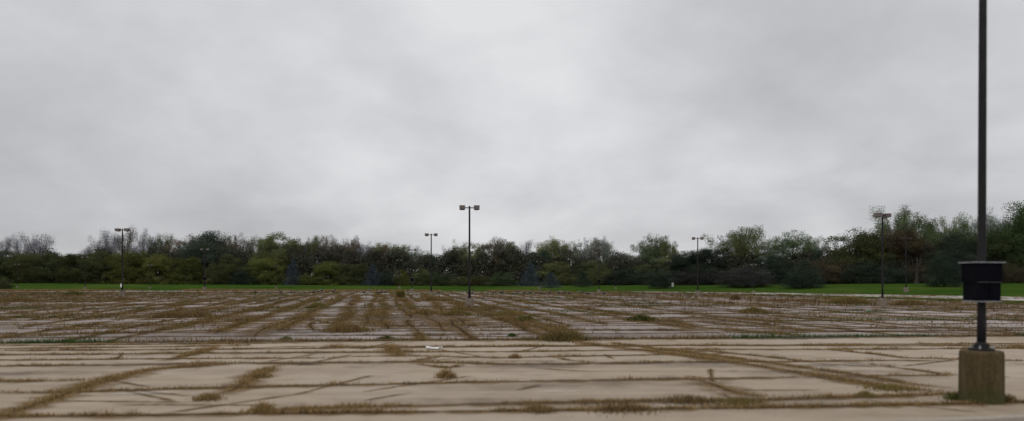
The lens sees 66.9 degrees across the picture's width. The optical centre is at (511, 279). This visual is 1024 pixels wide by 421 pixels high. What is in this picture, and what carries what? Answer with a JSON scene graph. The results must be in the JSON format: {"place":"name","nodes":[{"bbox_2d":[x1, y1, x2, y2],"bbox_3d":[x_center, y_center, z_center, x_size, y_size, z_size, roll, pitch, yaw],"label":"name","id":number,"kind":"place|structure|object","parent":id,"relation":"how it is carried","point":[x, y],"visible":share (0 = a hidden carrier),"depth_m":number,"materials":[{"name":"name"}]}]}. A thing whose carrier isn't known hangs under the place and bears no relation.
{"place":"outdoors","nodes":[
{"label":"outdoors","id":0,"kind":"place"},
{"bbox_2d":[0,336,1023,420],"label":"driving lane","id":1,"kind":"structure","parent":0,"point":[471,394],"depth_m":16.82,"materials":[{"name":"concrete"}]},
{"bbox_2d":[185,392,227,401],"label":"weed clump","id":2,"kind":"object","parent":1,"relation":"on","point":[208,396],"visible":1,"depth_m":14.09,"materials":[{"name":"plant"}]},
{"bbox_2d":[248,399,276,414],"bbox_3d":[-4.114,2.091,12.832,0.505,0.208,0.591,0,0,0],"label":"weed clump","id":3,"kind":"object","parent":1,"relation":"on","point":[263,405],"visible":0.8,"depth_m":12.77,"materials":[{"name":"plant"}]},
{"bbox_2d":[0,340,1023,417],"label":"dry grass","id":4,"kind":"structure","parent":1,"relation":"on","point":[282,410],"depth_m":16.81,"materials":[{"name":"plant"}]},
{"bbox_2d":[522,402,556,414],"bbox_3d":[0.464,2.127,12.852,0.666,0.137,0.622,0,0,30],"label":"weed clump","id":5,"kind":"object","parent":1,"relation":"on","point":[538,408],"visible":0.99,"depth_m":12.79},
{"bbox_2d":[572,400,670,417],"bbox_3d":[1.889,2.131,13.039,1.547,0.129,1.774,0,0,11],"label":"weed clump","id":6,"kind":"object","parent":1,"relation":"on","point":[622,409],"visible":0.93,"depth_m":12.90,"materials":[{"name":"plant"}]},
{"bbox_2d":[653,394,722,409],"bbox_3d":[3.184,2.120,13.800,1.578,0.150,1.342,0,0,-31],"label":"weed clump","id":7,"kind":"object","parent":1,"relation":"on","point":[684,400],"visible":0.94,"depth_m":13.70,"materials":[{"name":"plant"}]},
{"bbox_2d":[701,396,779,410],"bbox_3d":[3.970,2.129,13.587,1.534,0.131,1.479,0,0,0],"label":"weed clump","id":8,"kind":"object","parent":1,"relation":"on","point":[737,401],"visible":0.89,"depth_m":13.57,"materials":[{"name":"plant"}]},
{"bbox_2d":[857,383,919,392],"bbox_3d":[7.544,2.140,15.443,1.180,0.110,1.301,0,0,-36],"label":"weed clump","id":9,"kind":"object","parent":1,"relation":"on","point":[891,387],"visible":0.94,"depth_m":15.34,"materials":[{"name":"plant"}]},
{"bbox_2d":[958,0,1005,404],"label":"lamp post","id":10,"kind":"object","parent":1,"relation":"on","point":[981,371],"visible":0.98,"depth_m":13.86,"materials":[{"name":"black metal"}]},
{"bbox_2d":[0,291,1023,343],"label":"parking lot","id":11,"kind":"structure","parent":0,"point":[275,334],"depth_m":40.24,"materials":[{"name":"concrete"}]},
{"bbox_2d":[175,310,216,317],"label":"weed clump","id":12,"kind":"object","parent":11,"relation":"on","point":[197,314],"visible":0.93,"depth_m":44.48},
{"bbox_2d":[307,322,380,333],"bbox_3d":[-7.072,1.985,32.475,2.882,0.419,3.081,0,0,-37],"label":"weed clump","id":13,"kind":"object","parent":11,"relation":"on","point":[344,327],"visible":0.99,"depth_m":32.12,"materials":[{"name":"plant"}]},
{"bbox_2d":[459,205,479,306],"bbox_3d":[-3.281,-1.711,59.825,1.570,7.929,0.704,0,0,-3],"label":"lamp post","id":14,"kind":"object","parent":11,"relation":"on","point":[469,298],"visible":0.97,"depth_m":59.72,"materials":[{"name":"metal"}]},
{"bbox_2d":[0,292,1023,418],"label":"weeds","id":15,"kind":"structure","parent":11,"relation":"on","point":[252,334],"depth_m":26.86,"materials":[{"name":"plant"}]},
{"bbox_2d":[0,292,1023,415],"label":"ground joint crack","id":16,"kind":"object","parent":11,"relation":"attached to","point":[108,318],"visible":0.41,"depth_m":31.72,"materials":[{"name":"plant"}]},
{"bbox_2d":[1,289,1022,311],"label":"weed stalks","id":17,"kind":"object","parent":11,"relation":"on","point":[672,294],"visible":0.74,"depth_m":87.06,"materials":[{"name":"plant"}]},
{"bbox_2d":[0,290,1023,343],"bbox_3d":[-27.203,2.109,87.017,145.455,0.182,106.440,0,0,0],"label":"weeds","id":18,"kind":"object","parent":11,"relation":"on","point":[499,310],"visible":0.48,"depth_m":49.03,"materials":[{"name":"plant"}]},
{"bbox_2d":[526,330,606,342],"bbox_3d":[1.902,2.001,27.953,2.817,0.389,2.719,0,0,-42],"label":"weed clump","id":19,"kind":"object","parent":11,"relation":"on","point":[564,336],"visible":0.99,"depth_m":27.58,"materials":[{"name":"plant"}]},
{"bbox_2d":[811,295,876,303],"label":"weed clump","id":20,"kind":"object","parent":11,"relation":"on","point":[851,299],"visible":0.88,"depth_m":69.19,"materials":[{"name":"plant"}]},
{"bbox_2d":[873,213,891,306],"bbox_3d":[29.912,-1.529,62.569,1.497,7.560,0.671,0,0,-28],"label":"lamp post","id":21,"kind":"object","parent":11,"relation":"on","point":[882,300],"visible":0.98,"depth_m":62.50,"materials":[{"name":"brown metal"}]},
{"bbox_2d":[887,299,943,305],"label":"weed clump","id":22,"kind":"object","parent":11,"relation":"on","point":[911,302],"visible":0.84,"depth_m":65.22,"materials":[{"name":"plant"}]},
{"bbox_2d":[0,0,1023,273],"label":"sky","id":23,"kind":"structure","parent":0,"point":[622,122],"materials":[{"name":"grey"}]},
{"bbox_2d":[1,279,1023,296],"bbox_3d":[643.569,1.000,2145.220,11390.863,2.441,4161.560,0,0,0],"label":"lawn","id":24,"kind":"structure","parent":0,"point":[1009,289],"depth_m":147.35,"materials":[{"name":"green plant"}]},
{"bbox_2d":[0,249,31,282],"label":"broadleaf tree","id":25,"kind":"object","parent":24,"relation":"on","point":[4,273],"visible":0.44,"depth_m":182.71,"materials":[{"name":"green plant"}]},
{"bbox_2d":[0,250,50,282],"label":"broadleaf tree","id":26,"kind":"object","parent":24,"relation":"on","point":[24,259],"visible":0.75,"depth_m":180.91,"materials":[{"name":"green plant"}]},
{"bbox_2d":[16,232,57,254],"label":"thin leaved tree","id":27,"kind":"object","parent":24,"relation":"on","point":[37,248],"visible":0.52,"depth_m":196.98,"materials":[{"name":"grey plant"}]},
{"bbox_2d":[26,252,79,282],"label":"broadleaf tree","id":28,"kind":"object","parent":24,"relation":"on","point":[53,261],"visible":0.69,"depth_m":182.45,"materials":[{"name":"green plant"}]},
{"bbox_2d":[54,253,98,283],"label":"broadleaf tree","id":29,"kind":"object","parent":24,"relation":"on","point":[72,257],"visible":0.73,"depth_m":182.06,"materials":[{"name":"green plant"}]},
{"bbox_2d":[67,249,121,283],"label":"broadleaf tree","id":30,"kind":"object","parent":24,"relation":"on","point":[90,263],"visible":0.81,"depth_m":183.17,"materials":[{"name":"green plant"}]},
{"bbox_2d":[96,228,124,254],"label":"thin leaved tree","id":31,"kind":"object","parent":24,"relation":"on","point":[107,240],"visible":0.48,"depth_m":197.08,"materials":[{"name":"grey plant"}]},
{"bbox_2d":[97,249,152,283],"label":"broadleaf tree","id":32,"kind":"object","parent":24,"relation":"on","point":[131,273],"visible":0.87,"depth_m":183.26,"materials":[{"name":"green plant"}]},
{"bbox_2d":[113,227,138,278],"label":"thin leaved tree","id":33,"kind":"object","parent":24,"relation":"on","point":[124,245],"visible":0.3,"depth_m":198.08,"materials":[{"name":"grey plant"}]},
{"bbox_2d":[123,226,160,255],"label":"thin leaved tree","id":34,"kind":"object","parent":24,"relation":"on","point":[142,243],"visible":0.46,"depth_m":196.32,"materials":[{"name":"grey plant"}]},
{"bbox_2d":[136,253,184,283],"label":"broadleaf tree","id":35,"kind":"object","parent":24,"relation":"on","point":[157,271],"visible":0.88,"depth_m":183.41,"materials":[{"name":"green plant"}]},
{"bbox_2d":[146,233,174,257],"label":"airy tree","id":36,"kind":"object","parent":24,"relation":"on","point":[161,242],"visible":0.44,"depth_m":196.26,"materials":[{"name":"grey plant"}]},
{"bbox_2d":[163,257,206,283],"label":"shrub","id":37,"kind":"object","parent":24,"relation":"on","point":[189,268],"visible":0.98,"depth_m":184.12,"materials":[{"name":"green plant"}]},
{"bbox_2d":[171,230,248,270],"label":"broadleaf tree","id":38,"kind":"object","parent":24,"relation":"on","point":[193,250],"visible":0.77,"depth_m":189.72,"materials":[{"name":"green plant"}]},
{"bbox_2d":[199,260,229,284],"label":"shrub","id":39,"kind":"object","parent":24,"relation":"on","point":[212,274],"visible":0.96,"depth_m":184.43,"materials":[{"name":"green plant"}]},
{"bbox_2d":[211,253,244,283],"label":"broadleaf tree","id":40,"kind":"object","parent":24,"relation":"on","point":[228,267],"visible":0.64,"depth_m":187.37,"materials":[{"name":"green plant"}]},
{"bbox_2d":[226,264,264,284],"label":"shrub","id":41,"kind":"object","parent":24,"relation":"on","point":[237,275],"visible":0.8,"depth_m":184.39,"materials":[{"name":"green plant"}]},
{"bbox_2d":[237,233,257,268],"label":"airy tree","id":42,"kind":"object","parent":24,"relation":"on","point":[248,247],"visible":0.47,"depth_m":197.95,"materials":[{"name":"green plant"}]},
{"bbox_2d":[239,256,289,284],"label":"broadleaf tree","id":43,"kind":"object","parent":24,"relation":"on","point":[268,274],"visible":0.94,"depth_m":185.06,"materials":[{"name":"green plant"}]},
{"bbox_2d":[0,289,550,291],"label":"edge grass","id":44,"kind":"structure","parent":24,"relation":"on","point":[436,290],"depth_m":142.85,"materials":[{"name":"plant"}]},
{"bbox_2d":[248,231,305,283],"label":"broadleaf tree","id":45,"kind":"object","parent":24,"relation":"on","point":[276,256],"visible":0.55,"depth_m":191.12,"materials":[{"name":"green plant"}]},
{"bbox_2d":[282,259,308,284],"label":"blue spruce","id":46,"kind":"object","parent":24,"relation":"on","point":[292,263],"visible":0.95,"depth_m":181.03,"materials":[{"name":"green plant"}]},
{"bbox_2d":[288,272,322,284],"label":"shrub","id":47,"kind":"object","parent":24,"relation":"on","point":[308,279],"visible":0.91,"depth_m":181.77,"materials":[{"name":"green plant"}]},
{"bbox_2d":[310,261,352,284],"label":"broadleaf tree","id":48,"kind":"object","parent":24,"relation":"on","point":[329,270],"visible":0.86,"depth_m":183.76,"materials":[{"name":"green plant"}]},
{"bbox_2d":[330,243,365,284],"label":"broadleaf tree","id":49,"kind":"object","parent":24,"relation":"on","point":[344,261],"visible":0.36,"depth_m":189.88,"materials":[{"name":"green plant"}]},
{"bbox_2d":[336,263,368,284],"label":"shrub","id":50,"kind":"object","parent":24,"relation":"on","point":[358,272],"visible":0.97,"depth_m":182.49,"materials":[{"name":"green plant"}]},
{"bbox_2d":[361,264,384,285],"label":"blue spruce","id":51,"kind":"object","parent":24,"relation":"on","point":[372,267],"visible":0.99,"depth_m":178.11,"materials":[{"name":"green plant"}]},
{"bbox_2d":[367,244,396,282],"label":"broadleaf tree","id":52,"kind":"object","parent":24,"relation":"on","point":[385,249],"visible":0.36,"depth_m":189.57,"materials":[{"name":"green plant"}]},
{"bbox_2d":[373,269,398,285],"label":"shrub","id":53,"kind":"object","parent":24,"relation":"on","point":[388,279],"visible":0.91,"depth_m":179.07,"materials":[{"name":"green plant"}]},
{"bbox_2d":[409,266,435,285],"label":"shrub","id":54,"kind":"object","parent":24,"relation":"on","point":[419,278],"visible":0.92,"depth_m":179.02,"materials":[{"name":"green plant"}]},
{"bbox_2d":[427,271,456,285],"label":"shrub","id":55,"kind":"object","parent":24,"relation":"on","point":[445,279],"visible":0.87,"depth_m":178.32,"materials":[{"name":"green plant"}]},
{"bbox_2d":[455,241,484,279],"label":"broadleaf tree","id":56,"kind":"object","parent":24,"relation":"on","point":[467,253],"visible":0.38,"depth_m":186.34,"materials":[{"name":"green plant"}]},
{"bbox_2d":[477,236,515,285],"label":"broadleaf tree","id":57,"kind":"object","parent":24,"relation":"on","point":[496,247],"visible":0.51,"depth_m":184.22,"materials":[{"name":"green plant"}]},
{"bbox_2d":[482,270,520,285],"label":"shrub","id":58,"kind":"object","parent":24,"relation":"on","point":[499,279],"visible":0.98,"depth_m":174.20,"materials":[{"name":"green plant"}]},
{"bbox_2d":[493,241,523,284],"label":"broadleaf tree","id":59,"kind":"object","parent":24,"relation":"on","point":[514,247],"visible":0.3,"depth_m":183.40,"materials":[{"name":"green plant"}]},
{"bbox_2d":[518,262,541,285],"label":"blue spruce","id":60,"kind":"object","parent":24,"relation":"on","point":[531,269],"visible":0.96,"depth_m":166.96,"materials":[{"name":"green plant"}]},
{"bbox_2d":[520,250,553,284],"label":"broadleaf tree","id":61,"kind":"object","parent":24,"relation":"on","point":[546,253],"visible":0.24,"depth_m":180.06,"materials":[{"name":"green plant"}]},
{"bbox_2d":[532,235,570,260],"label":"airy tree","id":62,"kind":"object","parent":24,"relation":"on","point":[548,248],"visible":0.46,"depth_m":181.61,"materials":[{"name":"green plant"}]},
{"bbox_2d":[533,254,578,284],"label":"broadleaf tree","id":63,"kind":"object","parent":24,"relation":"on","point":[550,267],"visible":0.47,"depth_m":175.85,"materials":[{"name":"green plant"}]},
{"bbox_2d":[550,238,572,284],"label":"airy tree","id":64,"kind":"object","parent":24,"relation":"on","point":[564,247],"visible":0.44,"depth_m":181.94,"materials":[{"name":"green plant"}]},
{"bbox_2d":[544,272,580,285],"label":"shrub","id":65,"kind":"object","parent":24,"relation":"on","point":[563,279],"visible":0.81,"depth_m":169.69,"materials":[{"name":"green plant"}]},
{"bbox_2d":[569,238,590,259],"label":"poplar tree","id":66,"kind":"object","parent":24,"relation":"on","point":[577,253],"visible":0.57,"depth_m":180.72,"materials":[{"name":"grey plant"}]},
{"bbox_2d":[570,272,595,286],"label":"blue spruce","id":67,"kind":"object","parent":24,"relation":"on","point":[584,282],"visible":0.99,"depth_m":157.03,"materials":[{"name":"green plant"}]},
{"bbox_2d":[584,237,605,260],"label":"poplar tree","id":68,"kind":"object","parent":24,"relation":"on","point":[592,251],"visible":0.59,"depth_m":179.35,"materials":[{"name":"green plant"}]},
{"bbox_2d":[574,258,616,284],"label":"broadleaf tree","id":69,"kind":"object","parent":24,"relation":"on","point":[585,270],"visible":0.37,"depth_m":173.61,"materials":[{"name":"green plant"}]},
{"bbox_2d":[579,264,613,284],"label":"shrub","id":70,"kind":"object","parent":24,"relation":"on","point":[593,277],"visible":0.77,"depth_m":167.35,"materials":[{"name":"green plant"}]},
{"bbox_2d":[593,238,619,262],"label":"poplar tree","id":71,"kind":"object","parent":24,"relation":"on","point":[607,251],"visible":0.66,"depth_m":178.60,"materials":[{"name":"green plant"}]},
{"bbox_2d":[602,265,638,284],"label":"shrub","id":72,"kind":"object","parent":24,"relation":"on","point":[617,279],"visible":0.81,"depth_m":165.04,"materials":[{"name":"green plant"}]},
{"bbox_2d":[622,269,657,284],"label":"shrub","id":73,"kind":"object","parent":24,"relation":"on","point":[640,278],"visible":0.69,"depth_m":162.84,"materials":[{"name":"green plant"}]},
{"bbox_2d":[625,254,659,284],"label":"broadleaf tree","id":74,"kind":"object","parent":24,"relation":"on","point":[635,268],"visible":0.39,"depth_m":169.00,"materials":[{"name":"green plant"}]},
{"bbox_2d":[630,233,669,262],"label":"poplar tree","id":75,"kind":"object","parent":24,"relation":"on","point":[646,248],"visible":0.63,"depth_m":173.88,"materials":[{"name":"green plant"}]},
{"bbox_2d":[644,265,673,288],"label":"shrub","id":76,"kind":"object","parent":24,"relation":"on","point":[658,280],"visible":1,"depth_m":145.05,"materials":[{"name":"green plant"}]},
{"bbox_2d":[660,239,679,258],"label":"poplar tree","id":77,"kind":"object","parent":24,"relation":"on","point":[667,252],"visible":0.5,"depth_m":172.47,"materials":[{"name":"green plant"}]},
{"bbox_2d":[664,250,703,283],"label":"broadleaf tree","id":78,"kind":"object","parent":24,"relation":"on","point":[681,261],"visible":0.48,"depth_m":162.98,"materials":[{"name":"green plant"}]},
{"bbox_2d":[670,267,701,284],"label":"shrub","id":79,"kind":"object","parent":24,"relation":"on","point":[689,278],"visible":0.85,"depth_m":156.13,"materials":[{"name":"green plant"}]},
{"bbox_2d":[687,247,736,283],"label":"broadleaf tree","id":80,"kind":"object","parent":24,"relation":"on","point":[705,254],"visible":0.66,"depth_m":159.96,"materials":[{"name":"green plant"}]},
{"bbox_2d":[692,267,733,284],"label":"shrub","id":81,"kind":"object","parent":24,"relation":"on","point":[707,278],"visible":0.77,"depth_m":153.12,"materials":[{"name":"green plant"}]},
{"bbox_2d":[700,224,780,269],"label":"airy tree","id":82,"kind":"object","parent":24,"relation":"on","point":[742,245],"visible":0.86,"depth_m":160.19,"materials":[{"name":"green plant"}]},
{"bbox_2d":[710,264,777,287],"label":"shrub","id":83,"kind":"object","parent":24,"relation":"on","point":[741,278],"visible":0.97,"depth_m":139.69,"materials":[{"name":"green plant"}]},
{"bbox_2d":[752,238,787,264],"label":"open crowned tree","id":84,"kind":"object","parent":24,"relation":"on","point":[765,256],"visible":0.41,"depth_m":158.68,"materials":[{"name":"green plant"}]},
{"bbox_2d":[750,254,795,283],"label":"broadleaf tree","id":85,"kind":"object","parent":24,"relation":"on","point":[773,257],"visible":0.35,"depth_m":151.62,"materials":[{"name":"green plant"}]},
{"bbox_2d":[760,261,791,283],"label":"shrub","id":86,"kind":"object","parent":24,"relation":"on","point":[782,273],"visible":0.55,"depth_m":146.46,"materials":[{"name":"green plant"}]},
{"bbox_2d":[761,230,818,266],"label":"open crowned tree","id":87,"kind":"object","parent":24,"relation":"on","point":[789,245],"visible":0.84,"depth_m":154.80,"materials":[{"name":"green plant"}]},
{"bbox_2d":[779,257,827,288],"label":"shrub","id":88,"kind":"object","parent":24,"relation":"on","point":[800,276],"visible":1,"depth_m":131.46,"materials":[{"name":"green plant"}]},
{"bbox_2d":[805,254,855,283],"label":"shrub","id":89,"kind":"object","parent":24,"relation":"on","point":[831,271],"visible":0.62,"depth_m":140.99,"materials":[{"name":"green plant"}]},
{"bbox_2d":[828,259,885,283],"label":"shrub","id":90,"kind":"object","parent":24,"relation":"on","point":[858,277],"visible":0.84,"depth_m":139.02,"materials":[{"name":"green plant"}]},
{"bbox_2d":[818,227,900,282],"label":"broadleaf tree","id":91,"kind":"object","parent":24,"relation":"on","point":[857,241],"visible":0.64,"depth_m":143.81,"materials":[{"name":"green plant"}]},
{"bbox_2d":[850,231,895,274],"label":"broadleaf tree","id":92,"kind":"object","parent":24,"relation":"on","point":[891,257],"visible":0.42,"depth_m":143.02,"materials":[{"name":"green plant"}]},
{"bbox_2d":[864,260,914,283],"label":"shrub","id":93,"kind":"object","parent":24,"relation":"on","point":[894,274],"visible":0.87,"depth_m":136.57,"materials":[{"name":"green plant"}]},
{"bbox_2d":[869,205,927,259],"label":"airy tree","id":94,"kind":"object","parent":24,"relation":"on","point":[901,223],"visible":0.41,"depth_m":146.56,"materials":[{"name":"green plant"}]},
{"bbox_2d":[877,226,934,280],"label":"broadleaf tree","id":95,"kind":"object","parent":24,"relation":"on","point":[913,246],"visible":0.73,"depth_m":140.86,"materials":[{"name":"green plant"}]},
{"bbox_2d":[901,263,937,282],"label":"shrub","id":96,"kind":"object","parent":24,"relation":"on","point":[920,274],"visible":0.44,"depth_m":136.70,"materials":[{"name":"green plant"}]},
{"bbox_2d":[915,218,945,257],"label":"broadleaf tree","id":97,"kind":"object","parent":24,"relation":"on","point":[930,235],"visible":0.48,"depth_m":143.55,"materials":[{"name":"green plant"}]},
{"bbox_2d":[921,245,962,286],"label":"shrub","id":98,"kind":"object","parent":24,"relation":"on","point":[943,271],"visible":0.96,"depth_m":122.23,"materials":[{"name":"green plant"}]},
{"bbox_2d":[926,215,963,282],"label":"airy tree","id":99,"kind":"object","parent":24,"relation":"on","point":[950,229],"visible":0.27,"depth_m":143.69,"materials":[{"name":"green plant"}]},
{"bbox_2d":[915,232,989,274],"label":"broadleaf tree","id":100,"kind":"object","parent":24,"relation":"on","point":[952,244],"visible":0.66,"depth_m":138.07,"materials":[{"name":"green plant"}]},
{"bbox_2d":[948,211,986,258],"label":"airy tree","id":101,"kind":"object","parent":24,"relation":"on","point":[964,227],"visible":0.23,"depth_m":141.88,"materials":[{"name":"green plant"}]},
{"bbox_2d":[969,206,1010,245],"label":"airy tree","id":102,"kind":"object","parent":24,"relation":"on","point":[990,222],"visible":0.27,"depth_m":141.03,"materials":[{"name":"green plant"}]},
{"bbox_2d":[959,230,1023,282],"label":"broadleaf tree","id":103,"kind":"object","parent":24,"relation":"on","point":[971,240],"visible":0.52,"depth_m":137.72,"materials":[{"name":"green plant"}]},
{"bbox_2d":[986,200,1023,282],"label":"broadleaf tree","id":104,"kind":"object","parent":24,"relation":"on","point":[1014,234],"visible":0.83,"depth_m":136.12,"materials":[{"name":"green plant"}]},
{"bbox_2d":[998,260,1023,282],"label":"shrub","id":105,"kind":"object","parent":24,"relation":"on","point":[1008,277],"visible":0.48,"depth_m":130.21,"materials":[{"name":"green plant"}]},
{"bbox_2d":[663,292,1023,300],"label":"drive","id":106,"kind":"structure","parent":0,"point":[1002,298],"depth_m":96.12,"materials":[{"name":"concrete"}]},
{"label":"road","id":107,"kind":"structure","parent":0,"visible":0},
{"bbox_2d":[881,414,1023,420],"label":"kerb","id":108,"kind":"structure","parent":107,"relation":"on","point":[1018,417],"depth_m":12.21,"materials":[{"name":"concrete"}]},
{"label":"ground","id":109,"kind":"structure","parent":0,"visible":0},
{"bbox_2d":[0,240,1023,284],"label":"undergrowth","id":110,"kind":"object","parent":109,"relation":"on","point":[309,261],"visible":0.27,"depth_m":184.65,"materials":[{"name":"green plant"}]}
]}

